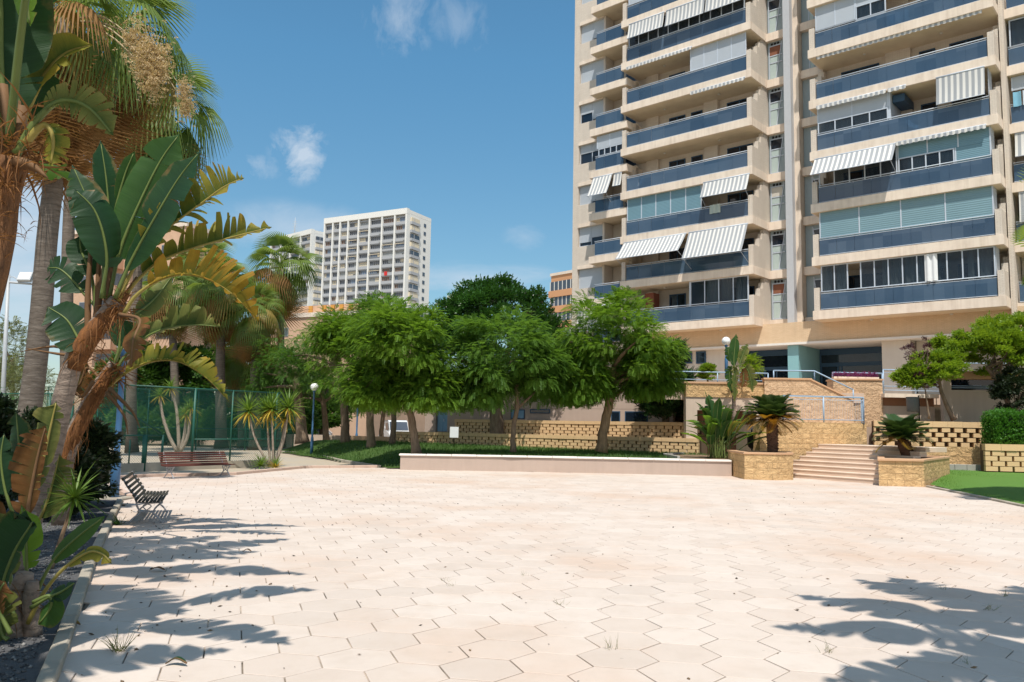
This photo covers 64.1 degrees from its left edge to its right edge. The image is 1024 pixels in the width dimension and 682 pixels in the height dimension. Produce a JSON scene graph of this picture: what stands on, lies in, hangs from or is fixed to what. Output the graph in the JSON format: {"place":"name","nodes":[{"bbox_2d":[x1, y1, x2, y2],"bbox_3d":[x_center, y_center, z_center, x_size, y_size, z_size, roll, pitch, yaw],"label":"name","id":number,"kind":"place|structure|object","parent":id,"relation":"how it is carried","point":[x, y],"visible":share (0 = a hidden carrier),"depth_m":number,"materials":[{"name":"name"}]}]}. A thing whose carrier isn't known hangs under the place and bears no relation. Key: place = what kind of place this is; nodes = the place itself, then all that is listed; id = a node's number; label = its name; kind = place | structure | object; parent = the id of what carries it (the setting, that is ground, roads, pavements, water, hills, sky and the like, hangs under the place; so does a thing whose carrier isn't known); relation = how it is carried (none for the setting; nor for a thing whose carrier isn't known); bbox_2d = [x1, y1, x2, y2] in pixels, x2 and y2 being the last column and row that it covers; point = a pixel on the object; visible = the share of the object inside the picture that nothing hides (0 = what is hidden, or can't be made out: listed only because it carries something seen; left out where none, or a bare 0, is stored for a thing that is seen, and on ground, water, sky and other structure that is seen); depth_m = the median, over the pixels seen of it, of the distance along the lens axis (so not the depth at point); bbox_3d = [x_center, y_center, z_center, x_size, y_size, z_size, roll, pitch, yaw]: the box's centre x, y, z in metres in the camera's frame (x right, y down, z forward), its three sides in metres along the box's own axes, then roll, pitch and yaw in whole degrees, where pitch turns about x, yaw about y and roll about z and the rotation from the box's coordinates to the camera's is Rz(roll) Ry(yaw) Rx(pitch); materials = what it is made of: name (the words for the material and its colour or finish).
{"place":"outdoors","nodes":[
{"label":"outdoors","id":0,"kind":"place"},
{"bbox_2d":[0,0,574,413],"label":"sky","id":1,"kind":"structure","parent":0,"point":[457,114],"materials":[{"name":"blue"}]},
{"bbox_2d":[269,229,323,311],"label":"white tower","id":2,"kind":"structure","parent":0,"point":[311,240],"depth_m":332.52,"materials":[{"name":"white concrete"}]},
{"bbox_2d":[320,208,430,316],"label":"white tower","id":3,"kind":"structure","parent":0,"point":[386,251],"depth_m":287.69,"materials":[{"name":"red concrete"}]},
{"bbox_2d":[281,439,707,467],"bbox_3d":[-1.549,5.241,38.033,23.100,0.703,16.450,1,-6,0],"label":"lawn","id":4,"kind":"structure","parent":0,"point":[306,444],"depth_m":37.64,"materials":[{"name":"plant"}]},
{"bbox_2d":[262,322,350,442],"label":"feathery tree","id":5,"kind":"object","parent":4,"relation":"on","point":[344,413],"visible":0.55,"depth_m":43.12,"materials":[{"name":"green plant"}]},
{"bbox_2d":[294,303,411,447],"bbox_3d":[-7.508,1.639,38.592,5.851,6.975,5.008,1,-6,0],"label":"feathery tree","id":6,"kind":"object","parent":4,"relation":"on","point":[328,332],"visible":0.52,"depth_m":38.13,"materials":[{"name":"green plant"}]},
{"bbox_2d":[331,289,412,444],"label":"feathery tree","id":7,"kind":"object","parent":4,"relation":"on","point":[366,304],"visible":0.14,"depth_m":40.64,"materials":[{"name":"green plant"}]},
{"bbox_2d":[331,295,465,453],"bbox_3d":[-4.212,1.218,31.248,4.646,6.245,5.069,5,-7,-32],"label":"feathery tree","id":8,"kind":"object","parent":4,"relation":"on","point":[418,378],"visible":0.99,"depth_m":30.34,"materials":[{"name":"green plant"}]},
{"bbox_2d":[428,271,572,433],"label":"dome tree","id":9,"kind":"object","parent":4,"relation":"on","point":[478,296],"visible":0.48,"depth_m":40.94,"materials":[{"name":"green plant"}]},
{"bbox_2d":[435,304,586,451],"bbox_3d":[0.005,1.366,32.322,5.637,5.991,6.000,-2,-7,26],"label":"feathery tree","id":10,"kind":"object","parent":4,"relation":"on","point":[530,376],"visible":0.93,"depth_m":31.17,"materials":[{"name":"green plant"}]},
{"bbox_2d":[396,431,700,453],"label":"retaining wall","id":11,"kind":"structure","parent":4,"relation":"on","point":[648,444],"depth_m":39.38,"materials":[{"name":"beige brick"}]},
{"bbox_2d":[544,285,691,452],"bbox_3d":[4.333,1.126,33.745,6.201,6.970,5.988,-2,-7,29],"label":"feathery tree","id":12,"kind":"object","parent":4,"relation":"on","point":[643,360],"visible":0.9,"depth_m":32.75,"materials":[{"name":"green plant"}]},
{"bbox_2d":[677,454,729,459],"bbox_3d":[7.862,4.756,32.547,3.300,0.300,5.100,1,-6,0],"label":"soil bed","id":13,"kind":"object","parent":4,"relation":"on","point":[685,456],"visible":0.15,"depth_m":31.34,"materials":[{"name":"brown soil"}]},
{"bbox_2d":[682,389,765,458],"bbox_3d":[8.128,3.134,30.753,3.484,2.623,2.331,-3,-7,31],"label":"bird of paradise","id":14,"kind":"object","parent":13,"relation":"on","point":[720,424],"visible":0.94,"depth_m":30.53,"materials":[{"name":"green plant"}]},
{"bbox_2d":[82,443,951,610],"bbox_3d":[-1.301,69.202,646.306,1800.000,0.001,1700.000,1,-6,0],"label":"ground","id":15,"kind":"structure","parent":0,"point":[291,460],"depth_m":37.30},
{"bbox_2d":[0,314,27,399],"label":"wispy tree","id":16,"kind":"object","parent":15,"relation":"on","point":[12,333],"visible":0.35,"depth_m":47.87,"materials":[{"name":"green plant"}]},
{"bbox_2d":[1,272,32,395],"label":"floodlight mast","id":17,"kind":"object","parent":15,"relation":"on","point":[25,278],"visible":0.81,"depth_m":36.21,"materials":[{"name":"metal"}]},
{"bbox_2d":[0,358,57,409],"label":"wispy tree","id":18,"kind":"object","parent":15,"relation":"on","point":[17,377],"visible":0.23,"depth_m":39.77,"materials":[{"name":"green plant"}]},
{"bbox_2d":[0,497,115,681],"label":"gravel bed","id":19,"kind":"object","parent":15,"relation":"on","point":[33,672],"depth_m":7.74,"materials":[{"name":"grey gravel"}]},
{"bbox_2d":[0,392,36,510],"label":"dark shrub","id":20,"kind":"object","parent":19,"relation":"on","point":[7,409],"visible":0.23,"depth_m":13.39,"materials":[{"name":"green plant"}]},
{"bbox_2d":[0,402,76,573],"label":"bird of paradise","id":21,"kind":"object","parent":19,"relation":"on","point":[27,459],"visible":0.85,"depth_m":8.85,"materials":[{"name":"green plant"}]},
{"bbox_2d":[0,504,111,641],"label":"bird of paradise","id":22,"kind":"object","parent":19,"relation":"on","point":[22,599],"visible":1,"depth_m":6.01,"materials":[{"name":"green plant"}]},
{"bbox_2d":[8,441,105,519],"bbox_3d":[-7.186,2.182,13.038,1.378,1.378,1.389,-2,-7,28],"label":"yucca","id":23,"kind":"object","parent":19,"relation":"on","point":[85,461],"visible":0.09,"depth_m":13.02,"materials":[{"name":"plant"}]},
{"bbox_2d":[0,0,117,311],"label":"bird of paradise","id":24,"kind":"object","parent":19,"relation":"on","point":[31,60],"visible":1,"depth_m":5.09,"materials":[{"name":"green plant"}]},
{"bbox_2d":[40,462,109,568],"bbox_3d":[-4.876,1.909,9.052,0.793,1.151,0.811,5,-7,-34],"label":"yucca","id":25,"kind":"object","parent":19,"relation":"on","point":[74,493],"visible":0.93,"depth_m":9.05,"materials":[{"name":"green plant"}]},
{"bbox_2d":[68,417,126,503],"bbox_3d":[-7.949,2.205,15.072,1.620,1.736,1.685,1,-6,0],"label":"dark shrub","id":26,"kind":"object","parent":19,"relation":"on","point":[102,439],"visible":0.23,"depth_m":14.92,"materials":[{"name":"green plant"}]},
{"bbox_2d":[99,495,132,499],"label":"lamp plinth","id":27,"kind":"structure","parent":19,"relation":"on","point":[125,497],"depth_m":16.64,"materials":[{"name":"concrete"}]},
{"bbox_2d":[109,346,125,496],"bbox_3d":[-8.125,1.583,16.901,0.370,3.520,0.369,1,-6,0],"label":"globe lamp","id":28,"kind":"object","parent":27,"relation":"on","point":[116,474],"visible":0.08,"depth_m":16.84,"materials":[{"name":"metal"}]},
{"bbox_2d":[20,299,228,525],"bbox_3d":[-5.753,1.078,12.275,3.017,3.590,0.929,1,-6,0],"label":"bird of paradise","id":29,"kind":"object","parent":19,"relation":"on","point":[96,391],"visible":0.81,"depth_m":12.29,"materials":[{"name":"green plant"}]},
{"bbox_2d":[33,134,270,524],"bbox_3d":[-4.908,-0.121,10.994,2.986,5.738,1.874,-3,-7,33],"label":"bird of paradise","id":30,"kind":"object","parent":19,"relation":"on","point":[113,229],"visible":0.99,"depth_m":10.97,"materials":[{"name":"green plant"}]},
{"bbox_2d":[36,497,122,681],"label":"kerb","id":31,"kind":"structure","parent":15,"relation":"on","point":[52,666],"depth_m":6.49,"materials":[{"name":"stone"}]},
{"bbox_2d":[17,0,179,416],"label":"fan palm","id":32,"kind":"object","parent":15,"relation":"on","point":[88,65],"visible":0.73,"depth_m":20.16,"materials":[{"name":"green plant"}]},
{"bbox_2d":[32,0,199,414],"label":"fan palm","id":33,"kind":"object","parent":15,"relation":"on","point":[68,226],"visible":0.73,"depth_m":33.95,"materials":[{"name":"green plant"}]},
{"bbox_2d":[81,357,154,421],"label":"leafy tree","id":34,"kind":"object","parent":15,"relation":"on","point":[96,365],"visible":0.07,"depth_m":54.88,"materials":[{"name":"green plant"}]},
{"bbox_2d":[102,402,162,441],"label":"green shrub","id":35,"kind":"object","parent":15,"relation":"on","point":[138,416],"visible":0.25,"depth_m":52.84,"materials":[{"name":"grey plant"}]},
{"bbox_2d":[109,340,183,410],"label":"leafy tree","id":36,"kind":"object","parent":15,"relation":"on","point":[153,369],"visible":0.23,"depth_m":56.45,"materials":[{"name":"green plant"}]},
{"bbox_2d":[73,222,222,423],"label":"peach block","id":37,"kind":"structure","parent":15,"relation":"on","point":[78,298],"depth_m":89.76,"materials":[{"name":"concrete"}]},
{"bbox_2d":[137,401,182,444],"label":"green shrub","id":38,"kind":"object","parent":15,"relation":"on","point":[159,420],"visible":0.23,"depth_m":53.79,"materials":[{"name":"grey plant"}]},
{"bbox_2d":[46,386,295,450],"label":"wire fence","id":39,"kind":"object","parent":15,"relation":"on","point":[196,426],"visible":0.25,"depth_m":46.98,"materials":[{"name":"green metal"}]},
{"bbox_2d":[141,258,203,443],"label":"fan palm","id":40,"kind":"object","parent":15,"relation":"on","point":[175,334],"visible":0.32,"depth_m":55.84,"materials":[{"name":"green plant"}]},
{"bbox_2d":[113,54,233,452],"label":"fan palm","id":41,"kind":"object","parent":15,"relation":"on","point":[189,143],"visible":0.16,"depth_m":41.57,"materials":[{"name":"green plant"}]},
{"bbox_2d":[146,375,201,451],"bbox_3d":[-14.771,3.151,35.835,2.630,3.443,1.230,1,-6,0],"label":"yucca","id":42,"kind":"object","parent":15,"relation":"on","point":[170,383],"visible":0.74,"depth_m":35.75,"materials":[{"name":"green plant"}]},
{"bbox_2d":[161,406,214,445],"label":"green shrub","id":43,"kind":"object","parent":15,"relation":"on","point":[199,424],"visible":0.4,"depth_m":52.69,"materials":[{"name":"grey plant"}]},
{"bbox_2d":[100,459,278,472],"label":"fence plinth","id":44,"kind":"structure","parent":15,"relation":"on","point":[138,467],"depth_m":27.59,"materials":[{"name":"concrete"}]},
{"bbox_2d":[73,384,282,470],"bbox_3d":[-11.208,2.985,27.768,0.160,2.815,8.301,-3,-7,36],"label":"wire fence","id":45,"kind":"object","parent":44,"relation":"on","point":[144,447],"visible":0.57,"depth_m":27.98,"materials":[{"name":"green metal"}]},
{"bbox_2d":[178,336,247,412],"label":"leafy tree","id":46,"kind":"object","parent":15,"relation":"on","point":[189,376],"visible":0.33,"depth_m":57.48,"materials":[{"name":"green plant"}]},
{"bbox_2d":[181,252,258,448],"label":"fan palm","id":47,"kind":"object","parent":15,"relation":"on","point":[215,307],"visible":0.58,"depth_m":49.51,"materials":[{"name":"green plant"}]},
{"bbox_2d":[208,342,266,447],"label":"fan palm","id":48,"kind":"object","parent":15,"relation":"on","point":[233,369],"visible":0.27,"depth_m":51.25,"materials":[{"name":"green plant"}]},
{"bbox_2d":[109,465,377,498],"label":"kerb","id":49,"kind":"structure","parent":15,"relation":"on","point":[124,492],"depth_m":25.41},
{"bbox_2d":[218,281,288,449],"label":"fan palm","id":50,"kind":"object","parent":15,"relation":"on","point":[250,332],"visible":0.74,"depth_m":48.63,"materials":[{"name":"green plant"}]},
{"bbox_2d":[231,388,310,466],"bbox_3d":[-8.601,3.024,28.962,2.960,2.879,2.040,1,-6,0],"label":"yucca","id":51,"kind":"object","parent":15,"relation":"on","point":[268,410],"visible":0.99,"depth_m":28.79,"materials":[{"name":"green plant"}]},
{"bbox_2d":[239,332,329,443],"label":"feathery tree","id":52,"kind":"object","parent":15,"relation":"on","point":[301,437],"visible":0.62,"depth_m":47.59,"materials":[{"name":"green plant"}]},
{"bbox_2d":[245,230,324,447],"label":"fan palm","id":53,"kind":"object","parent":15,"relation":"on","point":[288,292],"visible":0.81,"depth_m":52.91,"materials":[{"name":"green plant"}]},
{"bbox_2d":[278,363,352,439],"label":"feathery tree","id":54,"kind":"object","parent":15,"relation":"on","point":[323,401],"visible":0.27,"depth_m":49.57,"materials":[{"name":"green plant"}]},
{"bbox_2d":[265,303,424,435],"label":"peach block","id":55,"kind":"structure","parent":15,"relation":"on","point":[419,419],"depth_m":83.79,"materials":[{"name":"paint"}]},
{"bbox_2d":[399,453,731,475],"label":"seat wall","id":56,"kind":"structure","parent":15,"relation":"on","point":[609,465],"depth_m":29.78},
{"bbox_2d":[683,381,763,454],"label":"wall","id":57,"kind":"structure","parent":15,"relation":"on","point":[715,391],"depth_m":36.53,"materials":[{"name":"stone"}]},
{"bbox_2d":[761,378,811,421],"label":"podium wall","id":58,"kind":"structure","parent":15,"relation":"on","point":[786,386],"depth_m":36.26,"materials":[{"name":"beige stone"}]},
{"bbox_2d":[571,0,1023,424],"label":"apartment building","id":59,"kind":"structure","parent":15,"relation":"on","point":[852,168],"depth_m":48.09,"materials":[{"name":"paint"}]},
{"bbox_2d":[579,225,601,246],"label":"window","id":60,"kind":"structure","parent":59,"relation":"in","point":[588,235],"depth_m":57.41,"materials":[{"name":"metal"}]},
{"bbox_2d":[579,267,601,288],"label":"window","id":61,"kind":"structure","parent":59,"relation":"in","point":[588,278],"depth_m":57.08,"materials":[{"name":"metal"}]},
{"bbox_2d":[580,143,602,163],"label":"window","id":62,"kind":"structure","parent":59,"relation":"in","point":[588,153],"depth_m":58.19,"materials":[{"name":"metal"}]},
{"bbox_2d":[581,100,602,123],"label":"window","id":63,"kind":"structure","parent":59,"relation":"in","point":[589,112],"depth_m":58.39,"materials":[{"name":"metal"}]},
{"bbox_2d":[581,59,603,83],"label":"window","id":64,"kind":"structure","parent":59,"relation":"in","point":[588,72],"depth_m":58.67,"materials":[{"name":"metal"}]},
{"bbox_2d":[582,19,603,43],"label":"window","id":65,"kind":"structure","parent":59,"relation":"in","point":[589,32],"depth_m":58.99,"materials":[{"name":"metal"}]},
{"bbox_2d":[843,166,882,198],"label":"balcony door","id":66,"kind":"structure","parent":59,"relation":"in","point":[876,170],"depth_m":46.20,"materials":[{"name":"black glass"}]},
{"bbox_2d":[846,273,885,307],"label":"balcony door","id":67,"kind":"structure","parent":59,"relation":"in","point":[867,279],"depth_m":45.54,"materials":[{"name":"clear glass"}]},
{"bbox_2d":[736,425,871,449],"bbox_3d":[13.718,4.485,33.718,8.400,1.900,4.850,1,-6,0],"label":"landing","id":68,"kind":"object","parent":15,"relation":"on","point":[741,443],"visible":0.06,"depth_m":34.12,"materials":[{"name":"beige stone"}]},
{"bbox_2d":[724,335,757,426],"bbox_3d":[10.100,1.716,35.916,1.461,4.134,0.578,1,-6,0],"label":"bird of paradise","id":69,"kind":"object","parent":68,"relation":"on","point":[733,352],"visible":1,"depth_m":36.05,"materials":[{"name":"green plant"}]},
{"bbox_2d":[753,421,866,463],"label":"stone wall","id":70,"kind":"structure","parent":15,"relation":"on","point":[806,437],"depth_m":31.54,"materials":[{"name":"beige stone"}]},
{"bbox_2d":[785,395,864,424],"bbox_3d":[12.384,2.751,32.514,4.026,1.090,0.981,2,-6,-10],"label":"railing","id":71,"kind":"object","parent":70,"relation":"on","point":[862,415],"visible":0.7,"depth_m":32.10,"materials":[{"name":"grey metal"}]},
{"bbox_2d":[811,379,853,422],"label":"stair wall","id":72,"kind":"structure","parent":15,"relation":"on","point":[818,389],"depth_m":36.04,"materials":[{"name":"beige stone"}]},
{"bbox_2d":[826,378,883,426],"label":"podium wall","id":73,"kind":"structure","parent":15,"relation":"on","point":[871,390],"depth_m":37.26,"materials":[{"name":"beige stone"}]},
{"bbox_2d":[877,456,949,486],"bbox_3d":[13.570,4.447,28.131,1.988,0.910,6.470,-3,-7,36],"label":"stone planter","id":74,"kind":"object","parent":15,"relation":"on","point":[918,472],"visible":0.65,"depth_m":25.70,"materials":[{"name":"stone"}]},
{"bbox_2d":[872,413,933,455],"bbox_3d":[13.434,3.329,28.225,1.948,1.685,2.129,1,-6,0],"label":"cycad","id":75,"kind":"object","parent":74,"relation":"in","point":[900,430],"visible":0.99,"depth_m":27.95,"materials":[{"name":"green plant"}]},
{"bbox_2d":[931,470,1023,503],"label":"turf base","id":76,"kind":"object","parent":15,"relation":"on","point":[998,485],"visible":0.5,"depth_m":25.13,"materials":[{"name":"green plant"}]},
{"bbox_2d":[980,444,1023,472],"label":"hedge wall","id":77,"kind":"structure","parent":76,"relation":"on","point":[1001,457],"depth_m":30.43,"materials":[{"name":"beige brick"}]},
{"bbox_2d":[58,468,1023,681],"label":"plaza paving","id":78,"kind":"structure","parent":0,"point":[676,610],"depth_m":8.73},
{"bbox_2d":[121,471,169,523],"bbox_3d":[-6.165,2.617,13.822,0.689,0.738,2.000,3,-6,-20],"label":"park bench","id":79,"kind":"object","parent":78,"relation":"on","point":[149,495],"visible":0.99,"depth_m":13.33,"materials":[{"name":"grey metal"}]},
{"bbox_2d":[158,451,234,478],"bbox_3d":[-9.159,3.604,23.807,0.689,0.738,2.150,-3,-7,37],"label":"park bench","id":80,"kind":"object","parent":78,"relation":"on","point":[220,461],"visible":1,"depth_m":23.83,"materials":[{"name":"brown wood"}]},
{"bbox_2d":[80,477,1006,681],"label":"fallen leaves","id":81,"kind":"object","parent":78,"relation":"on","point":[386,551],"visible":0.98,"depth_m":9.04,"materials":[{"name":"brown plant"}]},
{"bbox_2d":[71,483,1012,681],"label":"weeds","id":82,"kind":"object","parent":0,"point":[86,606],"visible":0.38,"depth_m":7.20,"materials":[{"name":"green plant"}]},
{"bbox_2d":[727,450,793,479],"bbox_3d":[8.807,4.397,28.847,2.261,0.980,2.574,0,-6,13],"label":"stone planter","id":83,"kind":"object","parent":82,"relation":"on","point":[755,465],"visible":0.98,"depth_m":27.74,"materials":[{"name":"stone"}]},
{"bbox_2d":[740,393,804,452],"bbox_3d":[9.204,2.957,29.025,2.154,2.204,2.100,1,-6,0],"label":"cycad","id":84,"kind":"object","parent":83,"relation":"in","point":[771,410],"visible":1,"depth_m":28.82,"materials":[{"name":"green plant"}]},
{"bbox_2d":[793,444,946,483],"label":"steps","id":85,"kind":"structure","parent":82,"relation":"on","point":[846,463],"depth_m":28.94,"materials":[{"name":"beige stone"}]},
{"bbox_2d":[548,270,571,334],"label":"orange block","id":86,"kind":"structure","parent":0,"point":[560,291],"depth_m":131.24,"materials":[{"name":"paint"}]},
{"bbox_2d":[700,441,706,454],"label":"terrace","id":87,"kind":"structure","parent":0,"point":[703,449],"depth_m":36.67,"materials":[{"name":"stone"}]},
{"bbox_2d":[454,419,700,437],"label":"retaining wall","id":88,"kind":"structure","parent":87,"relation":"on","point":[627,429],"depth_m":40.11,"materials":[{"name":"beige brick"}]},
{"bbox_2d":[665,392,939,407],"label":"terrace","id":89,"kind":"structure","parent":0,"point":[936,402],"depth_m":37.27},
{"bbox_2d":[881,393,938,420],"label":"terrace edge wall","id":90,"kind":"structure","parent":89,"relation":"attached to","point":[894,403],"depth_m":37.15,"materials":[{"name":"concrete"}]},
{"bbox_2d":[899,335,943,418],"bbox_3d":[16.566,1.460,33.113,1.679,3.375,1.208,1,-6,0],"label":"purple sapling","id":91,"kind":"object","parent":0,"point":[909,345],"visible":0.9,"depth_m":32.98,"materials":[{"name":"grey plant"}]},
{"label":"upper terrace","id":92,"kind":"structure","parent":0,"visible":0},
{"bbox_2d":[425,383,683,431],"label":"annex","id":93,"kind":"object","parent":92,"relation":"on","point":[624,411],"visible":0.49,"depth_m":42.52,"materials":[{"name":"paint"}]},
{"bbox_2d":[629,336,697,421],"bbox_3d":[7.130,1.799,38.495,3.761,4.429,3.644,1,-6,0],"label":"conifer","id":94,"kind":"object","parent":92,"relation":"on","point":[663,410],"visible":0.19,"depth_m":37.97,"materials":[{"name":"green plant"}]},
{"label":"road","id":95,"kind":"structure","parent":0,"visible":0},
{"bbox_2d":[172,234,235,398],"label":"fan palm","id":96,"kind":"object","parent":95,"relation":"on","point":[222,245],"visible":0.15,"depth_m":60.44,"materials":[{"name":"green plant"}]},
{"bbox_2d":[303,385,354,434],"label":"leafy tree","id":97,"kind":"object","parent":95,"relation":"on","point":[334,418],"visible":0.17,"depth_m":60.46,"materials":[{"name":"green plant"}]},
{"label":"tree terrace","id":98,"kind":"structure","parent":0,"visible":0},
{"bbox_2d":[871,421,985,464],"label":"lattice wall","id":99,"kind":"structure","parent":98,"relation":"on","point":[960,441],"depth_m":32.52,"materials":[{"name":"stone"}]},
{"bbox_2d":[888,347,972,420],"bbox_3d":[17.237,1.721,33.577,3.489,3.110,2.652,1,-6,0],"label":"tree","id":100,"kind":"object","parent":98,"relation":"on","point":[949,365],"visible":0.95,"depth_m":33.09,"materials":[{"name":"green plant"}]},
{"bbox_2d":[928,310,1023,404],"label":"tree","id":101,"kind":"object","parent":98,"relation":"on","point":[1002,333],"visible":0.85,"depth_m":33.93,"materials":[{"name":"green plant"}]},
{"bbox_2d":[940,371,1023,421],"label":"wing wall","id":102,"kind":"structure","parent":98,"relation":"on","point":[968,398],"depth_m":36.03,"materials":[{"name":"concrete"}]},
{"bbox_2d":[951,380,1010,389],"bbox_3d":[20.761,1.959,36.279,2.530,0.460,0.040,0,-6,10],"label":"slot window","id":103,"kind":"structure","parent":102,"relation":"in","point":[959,383],"depth_m":36.32,"materials":[{"name":"black glass"}]},
{"bbox_2d":[986,364,1023,411],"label":"dark shrub","id":104,"kind":"object","parent":98,"relation":"on","point":[999,389],"visible":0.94,"depth_m":32.66,"materials":[{"name":"green plant"}]},
{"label":"hedge bed","id":105,"kind":"structure","parent":0,"visible":0},
{"bbox_2d":[979,407,1023,444],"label":"hedge","id":106,"kind":"object","parent":105,"relation":"on","point":[1005,427],"visible":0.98,"depth_m":30.85,"materials":[{"name":"green plant"}]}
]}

